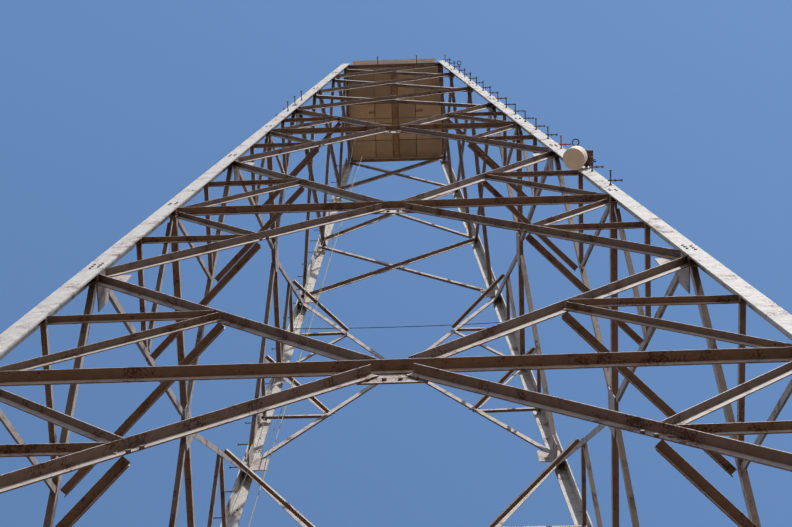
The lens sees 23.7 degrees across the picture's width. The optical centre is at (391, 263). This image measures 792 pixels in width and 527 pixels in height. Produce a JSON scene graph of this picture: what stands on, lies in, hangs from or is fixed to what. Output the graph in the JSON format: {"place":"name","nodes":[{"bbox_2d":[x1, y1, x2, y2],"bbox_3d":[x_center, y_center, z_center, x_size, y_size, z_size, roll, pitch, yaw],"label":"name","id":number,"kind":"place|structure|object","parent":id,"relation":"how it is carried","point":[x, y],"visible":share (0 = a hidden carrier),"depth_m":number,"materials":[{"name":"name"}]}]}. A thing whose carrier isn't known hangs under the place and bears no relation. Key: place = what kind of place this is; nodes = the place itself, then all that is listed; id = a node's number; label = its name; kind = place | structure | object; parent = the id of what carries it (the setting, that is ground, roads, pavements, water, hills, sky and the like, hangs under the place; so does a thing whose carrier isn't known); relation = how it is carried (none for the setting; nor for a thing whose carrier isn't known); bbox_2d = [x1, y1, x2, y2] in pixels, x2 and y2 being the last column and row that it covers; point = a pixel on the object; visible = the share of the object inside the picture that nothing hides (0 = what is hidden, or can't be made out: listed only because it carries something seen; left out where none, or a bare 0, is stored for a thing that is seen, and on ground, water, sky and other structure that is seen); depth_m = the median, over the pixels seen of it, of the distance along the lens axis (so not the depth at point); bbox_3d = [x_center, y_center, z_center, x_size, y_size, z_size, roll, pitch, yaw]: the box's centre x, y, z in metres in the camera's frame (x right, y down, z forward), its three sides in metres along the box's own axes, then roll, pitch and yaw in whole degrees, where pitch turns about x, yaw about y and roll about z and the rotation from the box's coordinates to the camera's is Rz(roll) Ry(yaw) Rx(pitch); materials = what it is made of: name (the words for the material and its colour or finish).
{"place":"outdoors","nodes":[
{"label":"outdoors","id":0,"kind":"place"},
{"bbox_2d":[353,58,434,64],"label":"cab walls","id":1,"kind":"structure","parent":0,"point":[399,61],"depth_m":44.75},
{"bbox_2d":[350,68,440,157],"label":"floor joists","id":2,"kind":"object","parent":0,"point":[375,140],"depth_m":42.95,"materials":[{"name":"brown wood"}]},
{"bbox_2d":[348,68,373,103],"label":"floor panel","id":3,"kind":"structure","parent":2,"relation":"attached to","point":[366,92],"depth_m":42.75,"materials":[{"name":"brown wood"}]},
{"bbox_2d":[349,104,374,122],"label":"floor panel","id":4,"kind":"structure","parent":2,"relation":"attached to","point":[360,112],"depth_m":42.86,"materials":[{"name":"brown wood"}]},
{"bbox_2d":[350,125,374,140],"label":"floor panel","id":5,"kind":"structure","parent":2,"relation":"attached to","point":[371,137],"depth_m":42.98,"materials":[{"name":"brown wood"}]},
{"bbox_2d":[351,141,375,158],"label":"floor panel","id":6,"kind":"structure","parent":2,"relation":"attached to","point":[358,148],"depth_m":43.04,"materials":[{"name":"brown wood"}]},
{"bbox_2d":[374,68,390,102],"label":"floor panel","id":7,"kind":"structure","parent":2,"relation":"attached to","point":[382,91],"depth_m":42.74,"materials":[{"name":"brown wood"}]},
{"bbox_2d":[375,103,391,123],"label":"floor panel","id":8,"kind":"structure","parent":2,"relation":"attached to","point":[383,110],"depth_m":42.86,"materials":[{"name":"brown wood"}]},
{"bbox_2d":[376,140,392,157],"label":"floor panel","id":9,"kind":"structure","parent":2,"relation":"attached to","point":[384,148],"depth_m":43.03,"materials":[{"name":"brown wood"}]},
{"bbox_2d":[376,124,392,139],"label":"floor panel","id":10,"kind":"structure","parent":2,"relation":"attached to","point":[384,136],"depth_m":42.98,"materials":[{"name":"brown wood"}]},
{"bbox_2d":[369,68,422,157],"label":"cab floor fittings","id":11,"kind":"object","parent":2,"relation":"attached to","point":[395,122],"visible":0.79,"depth_m":42.87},
{"bbox_2d":[397,67,414,100],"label":"floor panel","id":12,"kind":"structure","parent":2,"relation":"attached to","point":[403,90],"depth_m":42.74,"materials":[{"name":"brown wood"}]},
{"bbox_2d":[398,103,414,122],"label":"floor panel","id":13,"kind":"structure","parent":2,"relation":"attached to","point":[406,110],"depth_m":42.86,"materials":[{"name":"brown wood"}]},
{"bbox_2d":[399,123,415,138],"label":"floor panel","id":14,"kind":"structure","parent":2,"relation":"attached to","point":[406,136],"depth_m":42.97,"materials":[{"name":"brown wood"}]},
{"bbox_2d":[399,139,416,157],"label":"floor panel","id":15,"kind":"structure","parent":2,"relation":"attached to","point":[407,148],"depth_m":43.03,"materials":[{"name":"brown wood"}]},
{"bbox_2d":[415,67,439,101],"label":"floor panel","id":16,"kind":"structure","parent":2,"relation":"attached to","point":[432,82],"depth_m":42.72,"materials":[{"name":"brown wood"}]},
{"bbox_2d":[416,104,440,121],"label":"floor panel","id":17,"kind":"structure","parent":2,"relation":"attached to","point":[431,110],"depth_m":42.85,"materials":[{"name":"brown wood"}]},
{"bbox_2d":[417,122,440,138],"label":"floor panel","id":18,"kind":"structure","parent":2,"relation":"attached to","point":[422,137],"depth_m":42.98,"materials":[{"name":"brown wood"}]},
{"bbox_2d":[417,139,441,156],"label":"floor panel","id":19,"kind":"structure","parent":2,"relation":"attached to","point":[429,147],"depth_m":43.03,"materials":[{"name":"brown wood"}]},
{"bbox_2d":[0,0,791,526],"label":"sky","id":20,"kind":"structure","parent":0,"point":[110,109],"materials":[{"name":"blue"}]},
{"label":"footings","id":21,"kind":"object","parent":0,"visible":0},
{"bbox_2d":[0,60,791,526],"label":"tower legs","id":22,"kind":"object","parent":21,"relation":"on","point":[20,330],"visible":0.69,"depth_m":22.36,"materials":[{"name":"grey metal"}]},
{"bbox_2d":[248,139,366,526],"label":"cable","id":23,"kind":"object","parent":22,"relation":"attached to","point":[300,355],"visible":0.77,"depth_m":27.15,"materials":[{"name":"white"}]},
{"bbox_2d":[226,116,501,525],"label":"cables","id":24,"kind":"object","parent":22,"relation":"attached to","point":[332,328],"visible":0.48,"depth_m":29.66,"materials":[{"name":"grey metal"}]},
{"bbox_2d":[86,71,699,476],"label":"gusset plates","id":25,"kind":"object","parent":22,"relation":"attached to","point":[543,455],"visible":0.65,"depth_m":19.65,"materials":[{"name":"metal"}]},
{"bbox_2d":[125,70,739,462],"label":"bolts","id":26,"kind":"object","parent":25,"relation":"attached to","point":[655,435],"visible":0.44,"depth_m":11.82,"materials":[{"name":"metal"}]},
{"bbox_2d":[89,69,696,268],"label":"tower leg bolts","id":27,"kind":"object","parent":22,"relation":"attached to","point":[317,87],"visible":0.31,"depth_m":19.27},
{"bbox_2d":[0,62,791,526],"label":"cross braces","id":28,"kind":"object","parent":22,"relation":"attached to","point":[434,364],"visible":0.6,"depth_m":16.51,"materials":[{"name":"metal"}]},
{"bbox_2d":[55,118,756,526],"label":"diagonal braces","id":29,"kind":"object","parent":28,"relation":"attached to","point":[663,448],"visible":0.75,"depth_m":17.34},
{"bbox_2d":[0,112,791,526],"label":"secondary braces","id":30,"kind":"object","parent":22,"relation":"attached to","point":[740,428],"visible":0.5,"depth_m":13.72,"materials":[{"name":"metal"}]},
{"bbox_2d":[213,58,622,518],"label":"climbing pegs","id":31,"kind":"object","parent":22,"relation":"attached to","point":[536,126],"depth_m":27.54,"materials":[{"name":"grey metal"}]},
{"bbox_2d":[563,146,586,169],"bbox_3d":[2.050,-1.177,21.053,0.278,0.225,0.263,-2,-78,0],"label":"drum antenna","id":32,"kind":"object","parent":22,"relation":"attached to","point":[574,157],"visible":1,"depth_m":20.99,"materials":[{"name":"white plastic"}]},
{"bbox_2d":[583,150,595,167],"bbox_3d":[2.150,-1.118,21.221,0.311,0.212,0.316,-2,-78,0],"label":"antenna mount","id":33,"kind":"object","parent":22,"relation":"attached to","point":[589,156],"visible":0.38,"depth_m":21.23,"materials":[{"name":"metal"}]}
]}

